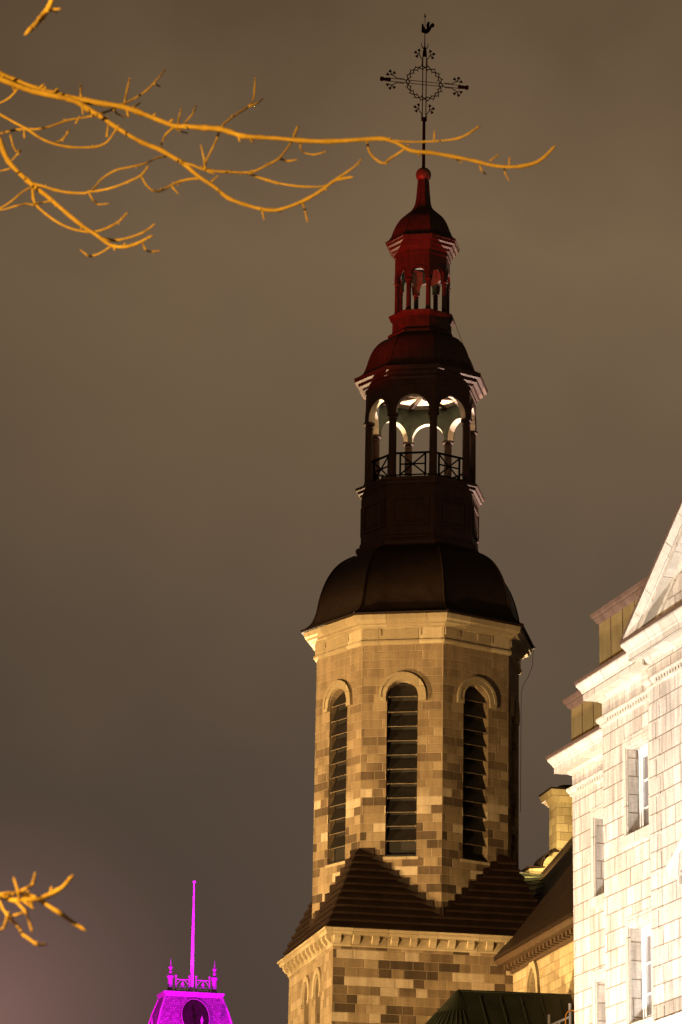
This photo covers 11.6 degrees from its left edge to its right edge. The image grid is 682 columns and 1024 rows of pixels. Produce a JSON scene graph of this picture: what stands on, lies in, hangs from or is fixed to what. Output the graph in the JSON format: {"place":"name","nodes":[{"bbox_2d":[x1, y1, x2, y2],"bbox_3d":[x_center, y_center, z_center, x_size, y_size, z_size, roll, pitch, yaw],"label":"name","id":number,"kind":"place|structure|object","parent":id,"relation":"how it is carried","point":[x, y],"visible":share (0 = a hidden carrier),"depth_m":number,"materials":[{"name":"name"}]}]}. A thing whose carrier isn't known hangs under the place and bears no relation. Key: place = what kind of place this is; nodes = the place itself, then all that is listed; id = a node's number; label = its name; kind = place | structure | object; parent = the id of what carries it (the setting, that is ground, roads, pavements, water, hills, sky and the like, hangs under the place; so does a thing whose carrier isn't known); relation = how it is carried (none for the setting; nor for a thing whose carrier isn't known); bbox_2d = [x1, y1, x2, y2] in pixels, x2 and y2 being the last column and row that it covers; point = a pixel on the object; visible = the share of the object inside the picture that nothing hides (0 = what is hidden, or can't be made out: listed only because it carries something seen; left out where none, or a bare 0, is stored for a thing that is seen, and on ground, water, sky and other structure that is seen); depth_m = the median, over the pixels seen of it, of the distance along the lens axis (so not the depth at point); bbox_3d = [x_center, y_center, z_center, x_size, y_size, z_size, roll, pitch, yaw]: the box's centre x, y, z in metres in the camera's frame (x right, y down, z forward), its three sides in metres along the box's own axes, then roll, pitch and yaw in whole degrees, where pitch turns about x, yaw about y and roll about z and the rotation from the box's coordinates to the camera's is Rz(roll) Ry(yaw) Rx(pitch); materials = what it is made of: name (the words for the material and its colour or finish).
{"place":"outdoors","nodes":[
{"label":"outdoors","id":0,"kind":"place"},
{"bbox_2d":[148,880,232,1023],"bbox_3d":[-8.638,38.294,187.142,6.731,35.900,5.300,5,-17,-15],"label":"mansard tower","id":1,"kind":"structure","parent":0,"point":[172,1006],"depth_m":189.38,"materials":[{"name":"stone"}]},
{"bbox_2d":[0,0,681,1023],"label":"sky","id":2,"kind":"structure","parent":0,"point":[182,429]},
{"label":"ground","id":3,"kind":"structure","parent":0,"visible":0},
{"bbox_2d":[0,0,555,945],"bbox_3d":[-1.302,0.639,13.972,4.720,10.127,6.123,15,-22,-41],"label":"bare tree","id":4,"kind":"object","parent":3,"relation":"on","point":[82,104],"visible":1,"depth_m":15.67,"materials":[{"name":"orange plant"}]},
{"bbox_2d":[277,14,573,1023],"bbox_3d":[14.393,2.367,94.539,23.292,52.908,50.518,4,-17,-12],"label":"church","id":5,"kind":"structure","parent":3,"relation":"on","point":[429,900],"depth_m":110.00,"materials":[{"name":"stone"}]},
{"bbox_2d":[425,989,574,1023],"bbox_3d":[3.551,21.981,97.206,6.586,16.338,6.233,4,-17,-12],"label":"annex","id":6,"kind":"object","parent":3,"relation":"on","point":[459,1006],"visible":1,"depth_m":99.13,"materials":[{"name":"green metal"}]},
{"bbox_2d":[548,1003,570,1023],"bbox_3d":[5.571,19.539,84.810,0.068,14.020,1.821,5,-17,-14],"label":"railing","id":7,"kind":"object","parent":3,"relation":"on","point":[563,1019],"visible":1,"depth_m":86.23,"materials":[{"name":"metal"}]},
{"bbox_2d":[546,499,681,1023],"bbox_3d":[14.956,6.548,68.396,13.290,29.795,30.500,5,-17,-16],"label":"stone building","id":8,"kind":"structure","parent":3,"relation":"on","point":[618,758],"depth_m":75.83,"materials":[{"name":"stone"}]},
{"bbox_2d":[589,804,603,909],"bbox_3d":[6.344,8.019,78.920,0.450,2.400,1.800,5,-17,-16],"label":"window","id":9,"kind":"structure","parent":8,"relation":"in","point":[596,901],"depth_m":79.44,"materials":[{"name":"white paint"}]},
{"bbox_2d":[592,967,604,1023],"bbox_3d":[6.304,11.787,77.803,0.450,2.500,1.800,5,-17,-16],"label":"window","id":10,"kind":"structure","parent":8,"relation":"in","point":[598,975],"depth_m":78.53,"materials":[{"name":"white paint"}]},
{"bbox_2d":[622,726,650,848],"bbox_3d":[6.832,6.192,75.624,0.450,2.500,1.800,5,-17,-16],"label":"window","id":11,"kind":"structure","parent":8,"relation":"in","point":[643,833],"depth_m":76.05,"materials":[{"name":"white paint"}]},
{"bbox_2d":[625,908,653,1023],"bbox_3d":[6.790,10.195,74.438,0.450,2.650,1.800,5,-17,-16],"label":"window","id":12,"kind":"structure","parent":8,"relation":"in","point":[644,916],"depth_m":74.92,"materials":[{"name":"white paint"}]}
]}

